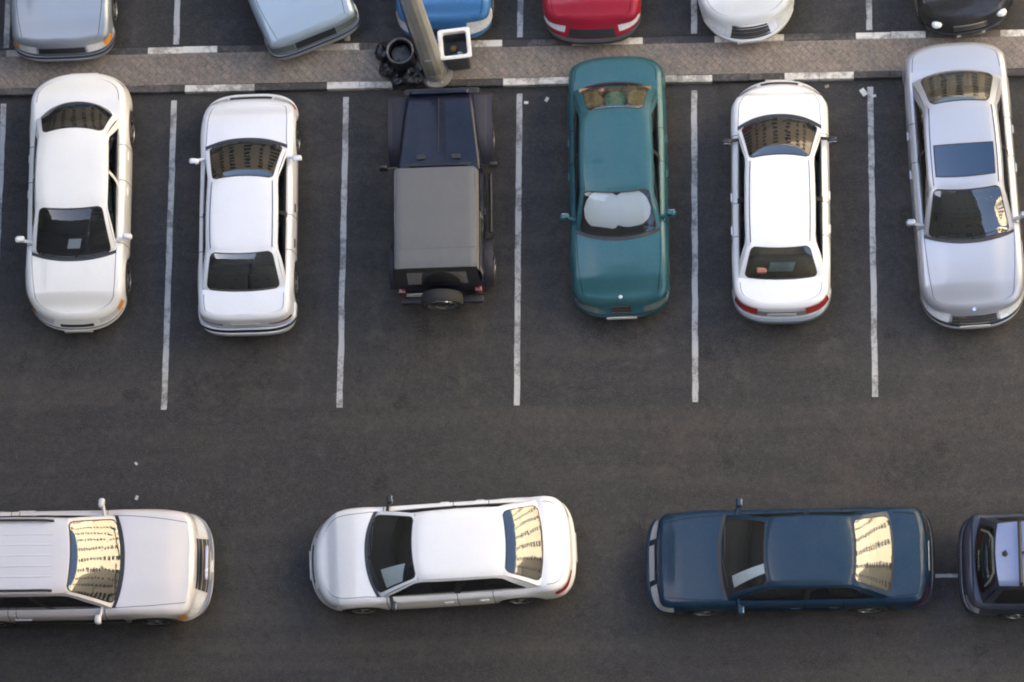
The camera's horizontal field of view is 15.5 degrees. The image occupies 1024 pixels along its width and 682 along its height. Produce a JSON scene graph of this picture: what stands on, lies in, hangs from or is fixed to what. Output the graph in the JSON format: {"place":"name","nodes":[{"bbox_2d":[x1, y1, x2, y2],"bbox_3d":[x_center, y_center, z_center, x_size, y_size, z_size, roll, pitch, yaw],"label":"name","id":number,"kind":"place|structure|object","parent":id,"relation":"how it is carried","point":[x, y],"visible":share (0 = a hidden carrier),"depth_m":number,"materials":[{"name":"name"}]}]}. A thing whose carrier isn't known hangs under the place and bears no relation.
{"place":"outdoors","nodes":[
{"label":"outdoors","id":0,"kind":"place"},
{"bbox_2d":[0,0,1023,681],"bbox_3d":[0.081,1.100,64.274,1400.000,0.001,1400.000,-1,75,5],"label":"ground","id":1,"kind":"structure","parent":0,"point":[264,456],"depth_m":64.28,"materials":[{"name":"grey asphalt"}]},
{"bbox_2d":[0,104,5,236],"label":"parking line","id":2,"kind":"object","parent":1,"relation":"on","point":[2,123],"visible":1,"depth_m":66.29,"materials":[{"name":"paint"}]},
{"bbox_2d":[0,51,5,56],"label":"kerb","id":3,"kind":"structure","parent":1,"relation":"on","point":[2,53],"depth_m":66.60,"materials":[{"name":"black paint"}]},
{"bbox_2d":[3,0,9,47],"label":"parking line","id":4,"kind":"object","parent":1,"relation":"on","point":[7,26],"visible":0.91,"depth_m":66.86,"materials":[{"name":"paint"}]},
{"bbox_2d":[6,50,21,56],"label":"kerb","id":5,"kind":"structure","parent":1,"relation":"on","point":[12,53],"depth_m":66.58,"materials":[{"name":"white paint"}]},
{"bbox_2d":[10,0,117,61],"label":"parked car","id":6,"kind":"object","parent":1,"relation":"on","point":[60,30],"visible":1,"depth_m":65.92,"materials":[{"name":"silver metal"}]},
{"bbox_2d":[15,73,135,332],"bbox_3d":[-7.519,-2.504,65.187,2.040,1.400,4.664,-1,75,5],"label":"parked car","id":7,"kind":"object","parent":1,"relation":"on","point":[82,135],"visible":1,"depth_m":64.74,"materials":[{"name":"beige paint"}]},
{"bbox_2d":[67,239,81,248],"bbox_3d":[-7.519,-1.672,64.634,0.250,0.014,0.170,-1,75,5],"label":"paper sheet","id":8,"kind":"object","parent":7,"relation":"on","point":[74,243],"visible":1,"depth_m":64.63,"materials":[{"name":"white paper"}]},
{"bbox_2d":[0,85,185,96],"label":"kerb","id":9,"kind":"structure","parent":1,"relation":"on","point":[132,90],"depth_m":66.22,"materials":[{"name":"black paint"}]},
{"bbox_2d":[0,498,213,627],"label":"car","id":10,"kind":"object","parent":1,"relation":"on","point":[151,567],"visible":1,"depth_m":63.01,"materials":[{"name":"beige paint"}]},
{"bbox_2d":[8,611,22,623],"bbox_3d":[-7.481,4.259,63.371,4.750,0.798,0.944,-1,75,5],"label":"door","id":11,"kind":"structure","parent":10,"relation":"in","point":[12,614],"depth_m":63.11,"materials":[{"name":"beige paint"}]},
{"bbox_2d":[12,511,26,515],"bbox_3d":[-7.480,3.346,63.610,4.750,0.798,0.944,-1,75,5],"label":"door","id":12,"kind":"structure","parent":10,"relation":"in","point":[13,513],"depth_m":63.52,"materials":[{"name":"beige paint"}]},
{"bbox_2d":[0,515,41,516],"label":"side window","id":13,"kind":"structure","parent":10,"relation":"in","point":[19,515],"depth_m":63.02,"materials":[{"name":"black glass"}]},
{"bbox_2d":[0,597,48,609],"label":"side window","id":14,"kind":"structure","parent":10,"relation":"in","point":[11,603],"depth_m":62.78,"materials":[{"name":"black glass"}]},
{"bbox_2d":[16,610,106,623],"bbox_3d":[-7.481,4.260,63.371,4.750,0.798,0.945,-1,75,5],"label":"door","id":15,"kind":"structure","parent":10,"relation":"in","point":[75,615],"depth_m":63.05,"materials":[{"name":"beige paint"}]},
{"bbox_2d":[36,515,87,517],"bbox_3d":[-7.429,2.946,63.107,1.089,0.511,0.131,-1,75,5],"label":"side window","id":16,"kind":"structure","parent":10,"relation":"in","point":[65,516],"depth_m":63.02,"materials":[{"name":"black glass"}]},
{"bbox_2d":[20,510,107,514],"bbox_3d":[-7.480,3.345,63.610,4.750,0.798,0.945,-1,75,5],"label":"door","id":17,"kind":"structure","parent":10,"relation":"in","point":[90,512],"depth_m":63.44,"materials":[{"name":"beige paint"}]},
{"bbox_2d":[32,596,99,608],"bbox_3d":[-7.432,4.361,62.736,1.089,0.511,0.131,-1,75,5],"label":"side window","id":18,"kind":"structure","parent":10,"relation":"in","point":[58,602],"depth_m":62.72,"materials":[{"name":"black glass"}]},
{"bbox_2d":[106,48,147,54],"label":"kerb","id":19,"kind":"structure","parent":1,"relation":"on","point":[121,51],"depth_m":66.41,"materials":[{"name":"black paint"}]},
{"bbox_2d":[161,100,176,409],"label":"parking line","id":20,"kind":"object","parent":1,"relation":"on","point":[167,307],"visible":1,"depth_m":65.51,"materials":[{"name":"paint"}]},
{"bbox_2d":[173,0,179,43],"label":"parking line","id":21,"kind":"object","parent":1,"relation":"on","point":[176,21],"visible":1,"depth_m":66.59,"materials":[{"name":"paint"}]},
{"bbox_2d":[148,46,217,53],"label":"kerb","id":22,"kind":"structure","parent":1,"relation":"on","point":[184,49],"depth_m":66.32,"materials":[{"name":"white paint"}]},
{"bbox_2d":[185,84,254,93],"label":"kerb","id":23,"kind":"structure","parent":1,"relation":"on","point":[220,88],"depth_m":66.09,"materials":[{"name":"white paint"}]},
{"bbox_2d":[217,45,268,52],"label":"kerb","id":24,"kind":"structure","parent":1,"relation":"on","point":[244,48],"depth_m":66.23,"materials":[{"name":"black paint"}]},
{"bbox_2d":[189,94,301,335],"bbox_3d":[-4.561,-2.274,64.866,1.960,1.380,4.375,-1,75,5],"label":"parked car","id":25,"kind":"object","parent":1,"relation":"on","point":[249,160],"visible":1,"depth_m":64.41,"materials":[{"name":"white paint"}]},
{"bbox_2d":[255,82,326,92],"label":"kerb","id":26,"kind":"structure","parent":1,"relation":"on","point":[290,87],"depth_m":65.98,"materials":[{"name":"black paint"}]},
{"bbox_2d":[248,0,360,59],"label":"parked car","id":27,"kind":"object","parent":1,"relation":"on","point":[290,29],"visible":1,"depth_m":65.52,"materials":[{"name":"silver paint"}]},
{"bbox_2d":[314,43,359,50],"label":"kerb","id":28,"kind":"structure","parent":1,"relation":"on","point":[346,46],"depth_m":66.07,"materials":[{"name":"white paint"}]},
{"bbox_2d":[336,97,348,407],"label":"parking line","id":29,"kind":"object","parent":1,"relation":"on","point":[339,400],"visible":1,"depth_m":65.24,"materials":[{"name":"paint"}]},
{"bbox_2d":[327,81,392,90],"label":"kerb","id":30,"kind":"structure","parent":1,"relation":"on","point":[358,85],"depth_m":65.87,"materials":[{"name":"white paint"}]},
{"bbox_2d":[359,43,378,49],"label":"kerb","id":31,"kind":"structure","parent":1,"relation":"on","point":[368,46],"depth_m":66.03,"materials":[{"name":"black paint"}]},
{"bbox_2d":[379,87,496,309],"bbox_3d":[-1.231,-2.513,64.423,2.030,1.769,4.018,-2,75,5],"label":"off roader","id":32,"kind":"object","parent":1,"relation":"on","point":[441,153],"visible":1,"depth_m":63.84,"materials":[{"name":"blue paint"}]},
{"bbox_2d":[407,271,468,284],"bbox_3d":[-1.261,-1.064,63.529,1.030,0.405,0.090,-2,75,5],"label":"rear window","id":33,"kind":"structure","parent":32,"relation":"in","point":[460,276],"depth_m":63.53,"materials":[{"name":"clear glass"}]},
{"bbox_2d":[479,171,482,214],"bbox_3d":[-0.526,-2.518,63.949,0.017,0.380,0.680,-2,75,5],"label":"side window","id":34,"kind":"structure","parent":32,"relation":"in","point":[480,176],"depth_m":63.94,"materials":[{"name":"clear glass"}]},
{"bbox_2d":[481,218,482,268],"bbox_3d":[-0.510,-1.661,63.728,0.005,0.290,0.870,-2,75,5],"label":"side window","id":35,"kind":"structure","parent":32,"relation":"in","point":[481,218],"depth_m":63.74,"materials":[{"name":"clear glass"}]},
{"bbox_2d":[481,170,486,229],"bbox_3d":[-0.467,-2.417,64.415,0.063,0.600,0.920,-2,75,5],"label":"door","id":36,"kind":"structure","parent":32,"relation":"in","point":[484,217],"depth_m":64.27,"materials":[{"name":"blue paint"}]},
{"bbox_2d":[309,494,576,614],"bbox_3d":[-1.191,3.549,63.012,4.524,1.420,2.000,-4,75,4],"label":"parked car","id":37,"kind":"object","parent":1,"relation":"on","point":[518,551],"visible":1,"depth_m":62.69,"materials":[{"name":"white paint"}]},
{"bbox_2d":[381,563,404,587],"bbox_3d":[-1.962,3.917,62.600,0.451,0.296,0.320,-9,75,3],"label":"folded sunshade","id":38,"kind":"object","parent":37,"relation":"in","point":[392,575],"visible":1,"depth_m":62.58,"materials":[{"name":"metal"}]},
{"bbox_2d":[396,0,494,41],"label":"parked car","id":39,"kind":"object","parent":1,"relation":"on","point":[475,17],"visible":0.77,"depth_m":65.37,"materials":[{"name":"blue paint"}]},
{"bbox_2d":[392,79,502,89],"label":"kerb","id":40,"kind":"structure","parent":1,"relation":"on","point":[481,83],"depth_m":65.70,"materials":[{"name":"black paint"}]},
{"bbox_2d":[390,71,403,86],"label":"rubbish bag","id":41,"kind":"object","parent":40,"relation":"on","point":[395,80],"visible":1,"depth_m":65.63,"materials":[{"name":"black plastic"}]},
{"bbox_2d":[437,40,501,47],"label":"kerb","id":42,"kind":"structure","parent":1,"relation":"on","point":[486,43],"depth_m":65.85,"materials":[{"name":"white paint"}]},
{"bbox_2d":[514,94,521,404],"bbox_3d":[0.103,-1.610,64.978,0.116,0.001,5.600,-1,75,5],"label":"parking line","id":43,"kind":"object","parent":1,"relation":"on","point":[518,216],"visible":1,"depth_m":64.97,"materials":[{"name":"paint"}]},
{"bbox_2d":[517,0,522,36],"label":"parking line","id":44,"kind":"object","parent":1,"relation":"on","point":[520,20],"visible":1,"depth_m":66.03,"materials":[{"name":"paint"}]},
{"bbox_2d":[503,77,568,87],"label":"kerb","id":45,"kind":"structure","parent":1,"relation":"on","point":[534,82],"depth_m":65.60,"materials":[{"name":"white paint"}]},
{"bbox_2d":[502,39,572,46],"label":"kerb","id":46,"kind":"structure","parent":1,"relation":"on","point":[532,42],"depth_m":65.78,"materials":[{"name":"black paint"}]},
{"bbox_2d":[542,0,641,44],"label":"parked car","id":47,"kind":"object","parent":1,"relation":"on","point":[587,22],"visible":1,"depth_m":65.21,"materials":[{"name":"paint"}]},
{"bbox_2d":[573,37,642,44],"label":"kerb","id":48,"kind":"structure","parent":1,"relation":"on","point":[633,41],"depth_m":65.63,"materials":[{"name":"white paint"}]},
{"bbox_2d":[560,56,675,319],"bbox_3d":[1.817,-2.716,64.410,1.980,1.360,4.676,-2,75,5],"label":"parked car","id":49,"kind":"object","parent":1,"relation":"on","point":[620,272],"visible":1,"depth_m":63.94,"materials":[{"name":"teal paint"}]},
{"bbox_2d":[579,86,651,103],"bbox_3d":[1.770,-4.197,64.450,1.240,0.014,0.371,-2,75,5],"label":"patterned blanket","id":50,"kind":"object","parent":49,"relation":"on","point":[625,90],"visible":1,"depth_m":64.47,"materials":[{"name":"brown fabric"}]},
{"bbox_2d":[584,92,602,107],"bbox_3d":[1.370,-4.129,64.436,0.365,0.150,0.320,-2,75,5],"label":"cushion","id":51,"kind":"object","parent":50,"relation":"on","point":[593,99],"visible":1,"depth_m":64.38,"materials":[{"name":"beige fabric"}]},
{"bbox_2d":[598,88,606,96],"bbox_3d":[1.548,-4.251,64.451,0.150,0.145,0.145,-2,75,5],"label":"soft toy","id":52,"kind":"object","parent":50,"relation":"on","point":[602,92],"visible":1,"depth_m":64.40,"materials":[{"name":"brown fabric"}]},
{"bbox_2d":[605,92,625,107],"bbox_3d":[1.768,-4.123,64.398,0.360,0.154,0.326,-2,75,5],"label":"cushion","id":53,"kind":"object","parent":50,"relation":"on","point":[615,99],"visible":1,"depth_m":64.35,"materials":[{"name":"green fabric"}]},
{"bbox_2d":[628,90,645,105],"bbox_3d":[2.167,-4.156,64.370,0.365,0.150,0.320,-2,75,5],"label":"cushion","id":54,"kind":"object","parent":50,"relation":"on","point":[636,97],"visible":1,"depth_m":64.32,"materials":[{"name":"beige fabric"}]},
{"bbox_2d":[584,191,650,228],"bbox_3d":[1.788,-2.228,63.850,1.134,0.288,0.616,-2,75,5],"label":"sunshade","id":55,"kind":"object","parent":49,"relation":"on","point":[613,211],"visible":1,"depth_m":63.83,"materials":[{"name":"metal"}]},
{"bbox_2d":[643,35,713,43],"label":"kerb","id":56,"kind":"structure","parent":1,"relation":"on","point":[680,39],"depth_m":65.55,"materials":[{"name":"black paint"}]},
{"bbox_2d":[665,75,711,83],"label":"kerb","id":57,"kind":"structure","parent":1,"relation":"on","point":[688,79],"depth_m":65.37,"materials":[{"name":"white paint"}]},
{"bbox_2d":[691,0,696,33],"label":"parking line","id":58,"kind":"object","parent":1,"relation":"on","point":[693,16],"visible":1,"depth_m":65.76,"materials":[{"name":"paint"}]},
{"bbox_2d":[691,90,697,401],"bbox_3d":[3.144,-1.662,64.714,0.112,0.001,5.580,-1,75,5],"label":"parking line","id":59,"kind":"object","parent":1,"relation":"on","point":[694,231],"visible":1,"depth_m":64.69,"materials":[{"name":"paint"}]},
{"bbox_2d":[698,0,794,44],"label":"parked car","id":60,"kind":"object","parent":1,"relation":"on","point":[739,22],"visible":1,"depth_m":64.96,"materials":[{"name":"white paint"}]},
{"bbox_2d":[713,73,783,82],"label":"kerb","id":61,"kind":"structure","parent":1,"relation":"on","point":[738,78],"depth_m":65.28,"materials":[{"name":"black paint"}]},
{"bbox_2d":[715,34,783,41],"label":"kerb","id":62,"kind":"structure","parent":1,"relation":"on","point":[778,37],"depth_m":65.42,"materials":[{"name":"white paint"}]},
{"bbox_2d":[722,79,836,323],"bbox_3d":[4.572,-2.474,64.069,1.960,1.410,4.372,-1,75,5],"label":"parked car","id":63,"kind":"object","parent":1,"relation":"on","point":[781,139],"visible":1,"depth_m":63.56,"materials":[{"name":"white paint"}]},
{"bbox_2d":[757,266,766,273],"bbox_3d":[4.207,-1.200,63.353,0.170,0.110,0.120,-1,75,5],"label":"tissue box","id":64,"kind":"object","parent":63,"relation":"on","point":[761,269],"visible":1,"depth_m":63.30,"materials":[{"name":"pink cardboard"}]},
{"bbox_2d":[646,498,934,616],"bbox_3d":[4.606,3.619,62.480,4.801,1.390,1.980,-1,75,5],"label":"parked car","id":65,"kind":"object","parent":1,"relation":"on","point":[867,560],"visible":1,"depth_m":62.18,"materials":[{"name":"blue metal"}]},
{"bbox_2d":[732,564,764,587],"bbox_3d":[3.887,3.868,62.069,0.682,0.340,0.197,-20,74,0],"label":"folded sunshade","id":66,"kind":"object","parent":65,"relation":"in","point":[745,575],"visible":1,"depth_m":62.03,"materials":[{"name":"silver metal"}]},
{"bbox_2d":[785,72,853,81],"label":"kerb","id":67,"kind":"structure","parent":1,"relation":"on","point":[822,76],"depth_m":65.17,"materials":[{"name":"white paint"}]},
{"bbox_2d":[784,33,854,40],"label":"kerb","id":68,"kind":"structure","parent":1,"relation":"on","point":[817,36],"depth_m":65.34,"materials":[{"name":"black paint"}]},
{"bbox_2d":[859,88,867,95],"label":"litter scrap","id":69,"kind":"object","parent":1,"relation":"on","point":[863,92],"visible":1,"depth_m":65.12,"materials":[{"name":"white paper"}]},
{"bbox_2d":[866,0,871,29],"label":"parking line","id":70,"kind":"object","parent":1,"relation":"on","point":[869,14],"visible":1,"depth_m":65.48,"materials":[{"name":"paint"}]},
{"bbox_2d":[867,87,877,396],"bbox_3d":[6.180,-1.728,64.453,0.113,0.001,5.530,-1,75,5],"label":"parking line","id":71,"kind":"object","parent":1,"relation":"on","point":[872,247],"visible":1,"depth_m":64.43,"materials":[{"name":"paint"}]},
{"bbox_2d":[856,31,925,39],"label":"kerb","id":72,"kind":"structure","parent":1,"relation":"on","point":[897,35],"depth_m":65.23,"materials":[{"name":"white paint"}]},
{"bbox_2d":[854,69,1023,79],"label":"kerb","id":73,"kind":"structure","parent":1,"relation":"on","point":[897,75],"depth_m":65.07,"materials":[{"name":"black paint"}]},
{"bbox_2d":[935,574,957,577],"bbox_3d":[7.275,3.923,62.873,0.400,0.001,0.065,-1,75,5],"label":"parking line","id":74,"kind":"object","parent":1,"relation":"on","point":[945,575],"visible":1,"depth_m":62.88,"materials":[{"name":"paint"}]},
{"bbox_2d":[926,30,999,37],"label":"kerb","id":75,"kind":"structure","parent":1,"relation":"on","point":[989,33],"depth_m":65.10,"materials":[{"name":"black paint"}]},
{"bbox_2d":[902,42,1023,329],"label":"parked car","id":76,"kind":"object","parent":1,"relation":"on","point":[968,215],"visible":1,"depth_m":63.38,"materials":[{"name":"silver metal"}]},
{"bbox_2d":[914,0,1012,37],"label":"parked car","id":77,"kind":"object","parent":1,"relation":"on","point":[955,18],"visible":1,"depth_m":64.63,"materials":[{"name":"black paint"}]},
{"bbox_2d":[957,512,1023,619],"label":"parked car","id":78,"kind":"object","parent":1,"relation":"on","point":[990,556],"visible":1,"depth_m":61.79,"materials":[{"name":"blue paint"}]},
{"bbox_2d":[1000,29,1023,36],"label":"kerb","id":79,"kind":"structure","parent":1,"relation":"on","point":[1003,33],"depth_m":65.05,"materials":[{"name":"white paint"}]},
{"bbox_2d":[0,36,1023,87],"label":"median paving","id":80,"kind":"structure","parent":0,"point":[889,55],"depth_m":65.72,"materials":[{"name":"grey concrete"}]},
{"bbox_2d":[375,42,388,60],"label":"rubbish bag","id":81,"kind":"object","parent":80,"relation":"on","point":[380,53],"visible":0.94,"depth_m":65.75,"materials":[{"name":"black plastic"}]},
{"bbox_2d":[379,60,396,78],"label":"rubbish bag","id":82,"kind":"object","parent":80,"relation":"on","point":[387,69],"visible":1,"depth_m":65.65,"materials":[{"name":"black plastic"}]},
{"bbox_2d":[386,38,415,71],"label":"litter bin","id":83,"kind":"object","parent":80,"relation":"on","point":[400,54],"visible":1,"depth_m":65.38,"materials":[{"name":"black plastic"}]},
{"bbox_2d":[401,66,423,86],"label":"rubbish bag","id":84,"kind":"object","parent":80,"relation":"on","point":[412,76],"visible":1,"depth_m":65.55,"materials":[{"name":"black plastic"}]},
{"bbox_2d":[398,0,452,87],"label":"lamp post","id":85,"kind":"object","parent":80,"relation":"on","point":[436,70],"visible":0.9,"depth_m":64.06,"materials":[{"name":"metal"}]},
{"bbox_2d":[425,60,434,68],"bbox_3d":[-1.419,-4.762,64.805,0.130,0.400,0.012,-1,75,5],"label":"access door","id":86,"kind":"structure","parent":85,"relation":"in","point":[429,64],"depth_m":64.79,"materials":[{"name":"metal"}]},
{"bbox_2d":[437,27,471,70],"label":"litter bin","id":87,"kind":"object","parent":80,"relation":"on","point":[459,38],"visible":1,"depth_m":65.26,"materials":[{"name":"white plastic"}]},
{"bbox_2d":[450,45,457,52],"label":"paper cup","id":88,"kind":"object","parent":87,"relation":"in","point":[453,48],"visible":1,"depth_m":65.41,"materials":[{"name":"brown paper"}]},
{"bbox_2d":[768,262,795,271],"bbox_3d":[4.543,-1.250,63.352,0.470,0.061,0.160,-1,75,5],"label":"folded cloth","id":89,"kind":"object","parent":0,"point":[780,266],"visible":1,"depth_m":63.34,"materials":[{"name":"grey fabric"}]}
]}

